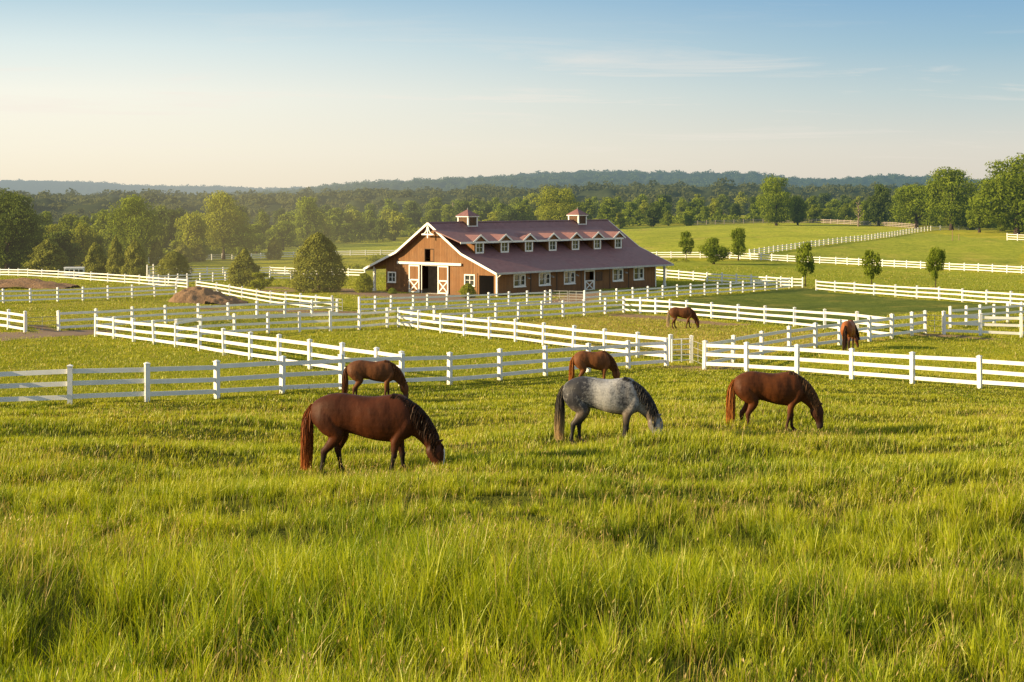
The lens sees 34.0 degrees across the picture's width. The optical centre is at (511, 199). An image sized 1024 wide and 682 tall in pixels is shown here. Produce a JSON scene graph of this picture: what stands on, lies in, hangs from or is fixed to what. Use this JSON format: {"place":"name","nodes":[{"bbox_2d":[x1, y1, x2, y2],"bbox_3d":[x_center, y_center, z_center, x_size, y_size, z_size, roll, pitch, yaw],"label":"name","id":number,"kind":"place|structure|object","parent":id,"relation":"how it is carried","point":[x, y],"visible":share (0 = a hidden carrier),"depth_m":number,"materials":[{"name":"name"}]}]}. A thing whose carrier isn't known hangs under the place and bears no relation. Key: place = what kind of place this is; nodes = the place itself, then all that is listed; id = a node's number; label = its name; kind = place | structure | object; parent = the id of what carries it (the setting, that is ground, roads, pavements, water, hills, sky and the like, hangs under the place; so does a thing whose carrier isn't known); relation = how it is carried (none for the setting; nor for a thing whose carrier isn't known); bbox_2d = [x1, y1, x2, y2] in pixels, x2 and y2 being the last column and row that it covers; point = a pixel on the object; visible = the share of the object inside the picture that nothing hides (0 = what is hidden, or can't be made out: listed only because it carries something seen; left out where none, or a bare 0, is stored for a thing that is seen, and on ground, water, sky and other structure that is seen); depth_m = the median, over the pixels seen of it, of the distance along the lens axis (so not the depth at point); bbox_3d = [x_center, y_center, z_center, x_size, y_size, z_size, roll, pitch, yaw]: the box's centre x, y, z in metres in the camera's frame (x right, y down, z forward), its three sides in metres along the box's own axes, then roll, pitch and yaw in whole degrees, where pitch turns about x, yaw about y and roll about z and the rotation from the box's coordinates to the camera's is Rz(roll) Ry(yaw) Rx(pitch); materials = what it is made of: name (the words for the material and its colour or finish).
{"place":"outdoors","nodes":[
{"label":"outdoors","id":0,"kind":"place"},
{"bbox_2d":[0,330,93,340],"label":"dirt path","id":1,"kind":"structure","parent":0,"point":[15,335],"depth_m":108.54,"materials":[{"name":"soil"}]},
{"bbox_2d":[0,180,299,194],"bbox_3d":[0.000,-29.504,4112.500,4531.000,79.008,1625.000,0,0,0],"label":"hills","id":2,"kind":"structure","parent":0,"point":[77,188],"depth_m":3925.57,"materials":[{"name":"plant"}]},
{"bbox_2d":[0,178,339,194],"bbox_3d":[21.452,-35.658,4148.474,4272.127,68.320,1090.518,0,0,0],"label":"hazy forest","id":3,"kind":"object","parent":2,"relation":"on","point":[130,185],"visible":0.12,"depth_m":4050.16,"materials":[{"name":"plant"}]},
{"bbox_2d":[359,292,464,299],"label":"farm yard","id":4,"kind":"structure","parent":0,"point":[386,295],"depth_m":196.50,"materials":[{"name":"soil"}]},
{"bbox_2d":[353,272,373,292],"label":"garden shrub","id":5,"kind":"object","parent":4,"relation":"on","point":[363,279],"visible":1,"depth_m":204.51,"materials":[{"name":"green plant"}]},
{"bbox_2d":[0,181,1010,221],"bbox_3d":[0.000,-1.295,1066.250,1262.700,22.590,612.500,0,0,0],"label":"hills","id":6,"kind":"structure","parent":0,"point":[581,196],"depth_m":919.48,"materials":[{"name":"plant"}]},
{"bbox_2d":[0,177,989,222],"bbox_3d":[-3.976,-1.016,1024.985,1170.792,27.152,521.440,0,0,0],"label":"forest","id":7,"kind":"object","parent":6,"relation":"on","point":[686,192],"visible":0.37,"depth_m":955.63,"materials":[{"name":"green plant"}]},
{"bbox_2d":[0,215,1023,681],"bbox_3d":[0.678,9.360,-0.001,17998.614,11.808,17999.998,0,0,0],"label":"ground","id":8,"kind":"structure","parent":0,"point":[1002,249],"depth_m":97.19,"materials":[{"name":"plant"}]},
{"bbox_2d":[0,309,26,331],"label":"rail fence","id":9,"kind":"object","parent":8,"relation":"on","point":[24,321],"visible":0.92,"depth_m":112.49,"materials":[{"name":"white paint"}]},
{"bbox_2d":[0,187,48,270],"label":"broadleaf tree","id":10,"kind":"object","parent":8,"relation":"on","point":[16,223],"visible":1,"depth_m":341.01,"materials":[{"name":"green plant"}]},
{"bbox_2d":[0,278,80,288],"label":"dirt mound","id":11,"kind":"object","parent":8,"relation":"on","point":[35,283],"visible":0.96,"depth_m":218.57,"materials":[{"name":"soil"}]},
{"bbox_2d":[23,238,69,272],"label":"cedar tree","id":12,"kind":"object","parent":8,"relation":"on","point":[53,251],"visible":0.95,"depth_m":322.78,"materials":[{"name":"green plant"}]},
{"bbox_2d":[49,230,81,266],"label":"woodland tree","id":13,"kind":"object","parent":8,"relation":"on","point":[60,238],"visible":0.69,"depth_m":354.71,"materials":[{"name":"green plant"}]},
{"bbox_2d":[69,222,98,265],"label":"broadleaf tree","id":14,"kind":"object","parent":8,"relation":"on","point":[82,235],"visible":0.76,"depth_m":374.66,"materials":[{"name":"green plant"}]},
{"bbox_2d":[0,284,176,302],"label":"rail fence","id":15,"kind":"object","parent":8,"relation":"on","point":[57,294],"visible":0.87,"depth_m":171.79,"materials":[{"name":"white paint"}]},
{"bbox_2d":[81,242,107,275],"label":"cedar tree","id":16,"kind":"object","parent":8,"relation":"on","point":[95,252],"visible":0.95,"depth_m":289.37,"materials":[{"name":"green plant"}]},
{"bbox_2d":[89,212,111,253],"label":"woodland tree","id":17,"kind":"object","parent":8,"relation":"on","point":[102,221],"visible":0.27,"depth_m":437.74,"materials":[{"name":"green plant"}]},
{"bbox_2d":[28,269,188,287],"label":"rail fence","id":18,"kind":"object","parent":8,"relation":"on","point":[108,277],"visible":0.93,"depth_m":249.08,"materials":[{"name":"white paint"}]},
{"bbox_2d":[105,236,124,276],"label":"cedar tree","id":19,"kind":"object","parent":8,"relation":"on","point":[116,260],"visible":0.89,"depth_m":287.18,"materials":[{"name":"green plant"}]},
{"bbox_2d":[119,238,149,276],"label":"cedar tree","id":20,"kind":"object","parent":8,"relation":"on","point":[135,257],"visible":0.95,"depth_m":281.02,"materials":[{"name":"green plant"}]},
{"bbox_2d":[104,194,165,256],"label":"broadleaf tree","id":21,"kind":"object","parent":8,"relation":"on","point":[133,208],"visible":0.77,"depth_m":363.06,"materials":[{"name":"green plant"}]},
{"bbox_2d":[148,239,165,264],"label":"cedar tree","id":22,"kind":"object","parent":8,"relation":"on","point":[155,253],"visible":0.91,"depth_m":365.67,"materials":[{"name":"green plant"}]},
{"bbox_2d":[148,223,170,252],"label":"woodland tree","id":23,"kind":"object","parent":8,"relation":"on","point":[164,228],"visible":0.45,"depth_m":403.20,"materials":[{"name":"green plant"}]},
{"bbox_2d":[153,209,180,251],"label":"woodland tree","id":24,"kind":"object","parent":8,"relation":"on","point":[170,216],"visible":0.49,"depth_m":433.75,"materials":[{"name":"green plant"}]},
{"bbox_2d":[155,251,193,279],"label":"cedar tree","id":25,"kind":"object","parent":8,"relation":"on","point":[174,267],"visible":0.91,"depth_m":260.78,"materials":[{"name":"green plant"}]},
{"bbox_2d":[174,212,209,259],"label":"broadleaf tree","id":26,"kind":"object","parent":8,"relation":"on","point":[195,229],"visible":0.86,"depth_m":387.38,"materials":[{"name":"green plant"}]},
{"bbox_2d":[56,299,338,330],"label":"rail fence","id":27,"kind":"object","parent":8,"relation":"on","point":[165,313],"visible":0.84,"depth_m":127.75,"materials":[{"name":"white paint"}]},
{"bbox_2d":[168,286,247,304],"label":"dirt mound","id":28,"kind":"object","parent":8,"relation":"on","point":[198,294],"visible":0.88,"depth_m":171.75,"materials":[{"name":"soil"}]},
{"bbox_2d":[198,190,251,259],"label":"broadleaf tree","id":29,"kind":"object","parent":8,"relation":"on","point":[221,203],"visible":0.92,"depth_m":397.33,"materials":[{"name":"green plant"}]},
{"bbox_2d":[148,270,311,284],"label":"rail fence","id":30,"kind":"object","parent":8,"relation":"on","point":[200,277],"visible":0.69,"depth_m":252.88,"materials":[{"name":"white paint"}]},
{"bbox_2d":[217,224,260,255],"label":"broadleaf tree","id":31,"kind":"object","parent":8,"relation":"on","point":[238,243],"visible":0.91,"depth_m":397.26,"materials":[{"name":"green plant"}]},
{"bbox_2d":[226,247,261,286],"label":"cedar tree","id":32,"kind":"object","parent":8,"relation":"on","point":[244,265],"visible":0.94,"depth_m":232.79,"materials":[{"name":"green plant"}]},
{"bbox_2d":[94,315,404,375],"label":"rail fence","id":33,"kind":"object","parent":8,"relation":"on","point":[279,349],"visible":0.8,"depth_m":85.63,"materials":[{"name":"white paint"}]},
{"bbox_2d":[148,266,364,275],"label":"rail fence","id":34,"kind":"object","parent":8,"relation":"on","point":[269,267],"visible":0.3,"depth_m":292.15,"materials":[{"name":"white paint"}]},
{"bbox_2d":[249,224,266,253],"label":"woodland tree","id":35,"kind":"object","parent":8,"relation":"on","point":[257,230],"visible":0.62,"depth_m":464.80,"materials":[{"name":"green plant"}]},
{"bbox_2d":[249,272,275,293],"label":"leafy bush","id":36,"kind":"object","parent":8,"relation":"on","point":[260,282],"visible":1,"depth_m":207.71,"materials":[{"name":"green plant"}]},
{"bbox_2d":[253,211,271,234],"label":"woodland tree","id":37,"kind":"object","parent":8,"relation":"on","point":[263,220],"visible":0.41,"depth_m":513.78,"materials":[{"name":"green plant"}]},
{"bbox_2d":[196,280,332,310],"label":"rail fence","id":38,"kind":"object","parent":8,"relation":"on","point":[270,293],"visible":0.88,"depth_m":180.52,"materials":[{"name":"white paint"}]},
{"bbox_2d":[148,250,395,262],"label":"rail fence","id":39,"kind":"object","parent":8,"relation":"on","point":[350,254],"visible":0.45,"depth_m":425.35,"materials":[{"name":"white paint"}]},
{"bbox_2d":[264,236,283,259],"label":"cedar tree","id":40,"kind":"object","parent":8,"relation":"on","point":[274,248],"visible":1,"depth_m":397.90,"materials":[{"name":"green plant"}]},
{"bbox_2d":[266,220,295,249],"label":"woodland tree","id":41,"kind":"object","parent":8,"relation":"on","point":[282,234],"visible":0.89,"depth_m":495.70,"materials":[{"name":"green plant"}]},
{"bbox_2d":[294,196,325,239],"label":"broadleaf tree","id":42,"kind":"object","parent":8,"relation":"on","point":[310,224],"visible":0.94,"depth_m":528.84,"materials":[{"name":"green plant"}]},
{"bbox_2d":[288,232,349,292],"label":"cedar tree","id":43,"kind":"object","parent":8,"relation":"on","point":[323,247],"visible":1,"depth_m":206.31,"materials":[{"name":"green plant"}]},
{"bbox_2d":[315,210,337,240],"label":"woodland tree","id":44,"kind":"object","parent":8,"relation":"on","point":[327,230],"visible":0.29,"depth_m":543.10,"materials":[{"name":"green plant"}]},
{"bbox_2d":[0,338,668,404],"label":"rail fence","id":45,"kind":"object","parent":8,"relation":"on","point":[215,367],"visible":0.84,"depth_m":64.04,"materials":[{"name":"white paint"}]},
{"bbox_2d":[324,215,345,239],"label":"woodland tree","id":46,"kind":"object","parent":8,"relation":"on","point":[334,219],"visible":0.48,"depth_m":578.73,"materials":[{"name":"green plant"}]},
{"bbox_2d":[343,209,369,233],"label":"woodland tree","id":47,"kind":"object","parent":8,"relation":"on","point":[353,217],"visible":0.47,"depth_m":617.48,"materials":[{"name":"green plant"}]},
{"bbox_2d":[361,210,382,237],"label":"woodland tree","id":48,"kind":"object","parent":8,"relation":"on","point":[370,222],"visible":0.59,"depth_m":626.08,"materials":[{"name":"green plant"}]},
{"bbox_2d":[300,393,444,476],"bbox_3d":[-2.750,4.627,32.975,2.877,1.664,0.643,0,0,4],"label":"horse","id":49,"kind":"object","parent":8,"relation":"on","point":[395,420],"visible":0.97,"depth_m":32.76},
{"bbox_2d":[342,360,408,397],"bbox_3d":[-5.083,6.697,62.254,2.493,1.520,0.573,0,0,-5],"label":"horse","id":50,"kind":"object","parent":8,"relation":"on","point":[386,372],"visible":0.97,"depth_m":62.08},
{"bbox_2d":[370,219,389,242],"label":"woodland tree","id":51,"kind":"object","parent":8,"relation":"on","point":[380,228],"visible":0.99,"depth_m":569.32,"materials":[{"name":"green plant"}]},
{"bbox_2d":[385,211,408,240],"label":"woodland tree","id":52,"kind":"object","parent":8,"relation":"on","point":[396,223],"visible":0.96,"depth_m":585.56,"materials":[{"name":"green plant"}]},
{"bbox_2d":[174,297,625,338],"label":"rail fence","id":53,"kind":"object","parent":8,"relation":"on","point":[267,323],"visible":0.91,"depth_m":120.06,"materials":[{"name":"white paint"}]},
{"bbox_2d":[400,201,422,230],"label":"woodland tree","id":54,"kind":"object","parent":8,"relation":"on","point":[414,214],"visible":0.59,"depth_m":683.83,"materials":[{"name":"green plant"}]},
{"bbox_2d":[423,196,443,215],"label":"woodland tree","id":55,"kind":"object","parent":8,"relation":"on","point":[432,203],"visible":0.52,"depth_m":759.56,"materials":[{"name":"green plant"}]},
{"bbox_2d":[358,289,551,310],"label":"rail fence","id":56,"kind":"object","parent":8,"relation":"on","point":[391,297],"visible":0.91,"depth_m":164.44,"materials":[{"name":"white paint"}]},
{"bbox_2d":[452,200,479,220],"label":"woodland tree","id":57,"kind":"object","parent":8,"relation":"on","point":[463,206],"visible":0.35,"depth_m":659.56,"materials":[{"name":"green plant"}]},
{"bbox_2d":[283,238,689,287],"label":"weed scrub","id":58,"kind":"object","parent":8,"relation":"on","point":[373,258],"visible":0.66,"depth_m":364.88,"materials":[{"name":"green plant"}]},
{"bbox_2d":[0,210,1014,267],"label":"wood edge scrub","id":59,"kind":"object","parent":8,"relation":"on","point":[633,222],"visible":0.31,"depth_m":581.27,"materials":[{"name":"green plant"}]},
{"bbox_2d":[497,206,518,220],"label":"woodland tree","id":60,"kind":"object","parent":8,"relation":"on","point":[509,214],"visible":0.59,"depth_m":587.47,"materials":[{"name":"green plant"}]},
{"bbox_2d":[0,265,1023,405],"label":"paddock grass","id":61,"kind":"structure","parent":8,"relation":"on","point":[60,350],"depth_m":109.19,"materials":[{"name":"plant"}]},
{"bbox_2d":[363,207,673,295],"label":"barn","id":62,"kind":"structure","parent":8,"relation":"on","point":[577,250],"depth_m":209.56,"materials":[{"name":"wood"}]},
{"bbox_2d":[409,265,419,292],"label":"sliding door","id":63,"kind":"structure","parent":62,"relation":"in","point":[414,270],"depth_m":207.46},
{"bbox_2d":[438,266,448,293],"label":"sliding door","id":64,"kind":"structure","parent":62,"relation":"in","point":[443,271],"depth_m":204.29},
{"bbox_2d":[514,205,536,220],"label":"woodland tree","id":65,"kind":"object","parent":8,"relation":"on","point":[525,214],"visible":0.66,"depth_m":589.66,"materials":[{"name":"green plant"}]},
{"bbox_2d":[397,307,672,361],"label":"rail fence","id":66,"kind":"object","parent":8,"relation":"on","point":[573,329],"visible":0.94,"depth_m":102.47,"materials":[{"name":"white paint"}]},
{"bbox_2d":[532,185,583,219],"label":"broadleaf tree","id":67,"kind":"object","parent":8,"relation":"on","point":[552,206],"visible":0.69,"depth_m":549.02,"materials":[{"name":"green plant"}]},
{"bbox_2d":[569,351,619,379],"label":"horse","id":68,"kind":"object","parent":8,"relation":"on","point":[602,361],"visible":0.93,"depth_m":69.86},
{"bbox_2d":[596,205,615,221],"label":"woodland tree","id":69,"kind":"object","parent":8,"relation":"on","point":[604,211],"visible":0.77,"depth_m":586.28,"materials":[{"name":"green plant"}]},
{"bbox_2d":[554,376,662,444],"bbox_3d":[2.230,4.895,38.828,2.536,1.616,0.609,0,0,6],"label":"horse","id":70,"kind":"object","parent":8,"relation":"on","point":[625,397],"visible":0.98,"depth_m":38.62},
{"bbox_2d":[599,197,622,221],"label":"woodland tree","id":71,"kind":"object","parent":8,"relation":"on","point":[615,207],"visible":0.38,"depth_m":612.20,"materials":[{"name":"green plant"}]},
{"bbox_2d":[644,203,662,226],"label":"woodland tree","id":72,"kind":"object","parent":8,"relation":"on","point":[654,211],"visible":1,"depth_m":568.34,"materials":[{"name":"green plant"}]},
{"bbox_2d":[671,338,691,361],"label":"pipe gate","id":73,"kind":"structure","parent":8,"relation":"on","point":[681,354],"depth_m":85.01,"materials":[{"name":"metal"}]},
{"bbox_2d":[666,307,698,328],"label":"horse","id":74,"kind":"object","parent":8,"relation":"on","point":[687,313],"visible":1,"depth_m":122.55},
{"bbox_2d":[678,230,693,259],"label":"young tree","id":75,"kind":"object","parent":8,"relation":"on","point":[685,241],"visible":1,"depth_m":322.74,"materials":[{"name":"green plant"}]},
{"bbox_2d":[583,277,789,302],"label":"rail fence","id":76,"kind":"object","parent":8,"relation":"on","point":[600,292],"visible":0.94,"depth_m":190.21,"materials":[{"name":"white paint"}]},
{"bbox_2d":[697,237,730,263],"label":"round tree","id":77,"kind":"object","parent":8,"relation":"on","point":[711,250],"visible":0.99,"depth_m":309.39,"materials":[{"name":"green plant"}]},
{"bbox_2d":[656,269,803,287],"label":"rail fence","id":78,"kind":"object","parent":8,"relation":"on","point":[735,278],"visible":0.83,"depth_m":237.41,"materials":[{"name":"white paint"}]},
{"bbox_2d":[729,227,747,260],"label":"young tree","id":79,"kind":"object","parent":8,"relation":"on","point":[738,243],"visible":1,"depth_m":328.72,"materials":[{"name":"green plant"}]},
{"bbox_2d":[622,296,893,338],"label":"rail fence","id":80,"kind":"object","parent":8,"relation":"on","point":[857,315],"visible":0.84,"depth_m":128.50,"materials":[{"name":"white paint"}]},
{"bbox_2d":[726,371,823,432],"bbox_3d":[6.625,5.083,42.255,2.488,1.552,0.594,0,0,-3],"label":"horse","id":81,"kind":"object","parent":8,"relation":"on","point":[790,390],"visible":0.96,"depth_m":42.07},
{"bbox_2d":[755,173,796,225],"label":"broadleaf tree","id":82,"kind":"object","parent":8,"relation":"on","point":[773,194],"visible":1,"depth_m":548.64,"materials":[{"name":"green plant"}]},
{"bbox_2d":[702,315,894,369],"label":"rail fence","id":83,"kind":"object","parent":8,"relation":"on","point":[869,328],"visible":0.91,"depth_m":91.24,"materials":[{"name":"white paint"}]},
{"bbox_2d":[788,196,808,224],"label":"broadleaf tree","id":84,"kind":"object","parent":8,"relation":"on","point":[798,215],"visible":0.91,"depth_m":555.09,"materials":[{"name":"green plant"}]},
{"bbox_2d":[693,219,914,227],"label":"rail fence","id":85,"kind":"object","parent":8,"relation":"on","point":[830,221],"visible":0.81,"depth_m":576.32,"materials":[{"name":"white wood"}]},
{"bbox_2d":[795,241,814,286],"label":"young tree","id":86,"kind":"object","parent":8,"relation":"on","point":[804,248],"visible":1,"depth_m":231.54,"materials":[{"name":"green plant"}]},
{"bbox_2d":[651,251,1023,273],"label":"rail fence","id":87,"kind":"object","parent":8,"relation":"on","point":[858,261],"visible":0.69,"depth_m":319.31,"materials":[{"name":"white paint"}]},
{"bbox_2d":[840,320,859,350],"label":"horse","id":88,"kind":"object","parent":8,"relation":"on","point":[848,330],"visible":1,"depth_m":88.48},
{"bbox_2d":[702,340,1023,388],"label":"rail fence","id":89,"kind":"object","parent":8,"relation":"on","point":[911,367],"visible":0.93,"depth_m":74.26,"materials":[{"name":"white paint"}]},
{"bbox_2d":[749,225,977,255],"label":"rail fence","id":90,"kind":"object","parent":8,"relation":"on","point":[837,240],"visible":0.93,"depth_m":418.96,"materials":[{"name":"white paint"}]},
{"bbox_2d":[861,250,882,287],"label":"young tree","id":91,"kind":"object","parent":8,"relation":"on","point":[868,263],"visible":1,"depth_m":224.04,"materials":[{"name":"green plant"}]},
{"bbox_2d":[863,183,893,225],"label":"broadleaf tree","id":92,"kind":"object","parent":8,"relation":"on","point":[875,206],"visible":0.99,"depth_m":555.06,"materials":[{"name":"green plant"}]},
{"bbox_2d":[889,310,926,338],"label":"rail fence","id":93,"kind":"object","parent":8,"relation":"on","point":[912,323],"visible":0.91,"depth_m":98.57,"materials":[{"name":"white paint"}]},
{"bbox_2d":[888,184,947,228],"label":"broadleaf tree","id":94,"kind":"object","parent":8,"relation":"on","point":[912,206],"visible":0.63,"depth_m":512.24,"materials":[{"name":"green plant"}]},
{"bbox_2d":[815,280,1023,304],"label":"rail fence","id":95,"kind":"object","parent":8,"relation":"on","point":[962,294],"visible":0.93,"depth_m":180.79,"materials":[{"name":"white paint"}]},
{"bbox_2d":[925,247,945,289],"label":"young tree","id":96,"kind":"object","parent":8,"relation":"on","point":[934,263],"visible":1,"depth_m":224.10,"materials":[{"name":"green plant"}]},
{"bbox_2d":[915,166,977,229],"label":"broadleaf tree","id":97,"kind":"object","parent":8,"relation":"on","point":[947,188],"visible":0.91,"depth_m":487.08,"materials":[{"name":"green plant"}]},
{"bbox_2d":[965,199,997,232],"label":"broadleaf tree","id":98,"kind":"object","parent":8,"relation":"on","point":[975,218],"visible":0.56,"depth_m":466.82,"materials":[{"name":"green plant"}]},
{"bbox_2d":[941,311,1023,336],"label":"rail fence","id":99,"kind":"object","parent":8,"relation":"on","point":[980,324],"visible":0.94,"depth_m":102.42,"materials":[{"name":"white paint"}]},
{"bbox_2d":[949,302,1023,327],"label":"rail fence","id":100,"kind":"object","parent":8,"relation":"on","point":[994,307],"visible":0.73,"depth_m":116.99,"materials":[{"name":"white paint"}]},
{"bbox_2d":[965,153,1023,233],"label":"broadleaf tree","id":101,"kind":"object","parent":8,"relation":"on","point":[1010,183],"visible":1,"depth_m":446.69,"materials":[{"name":"green plant"}]},
{"bbox_2d":[0,0,1023,188],"label":"sky","id":102,"kind":"structure","parent":0,"point":[244,93],"materials":[{"name":"blue"}]},
{"bbox_2d":[267,170,971,194],"bbox_3d":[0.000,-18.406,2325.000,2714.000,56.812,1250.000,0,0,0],"label":"hills","id":103,"kind":"structure","parent":0,"point":[571,180],"depth_m":2221.70,"materials":[{"name":"plant"}]},
{"bbox_2d":[26,169,990,196],"bbox_3d":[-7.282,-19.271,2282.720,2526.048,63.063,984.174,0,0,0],"label":"forest","id":104,"kind":"object","parent":103,"relation":"on","point":[599,175],"visible":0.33,"depth_m":2254.51,"materials":[{"name":"green plant"}]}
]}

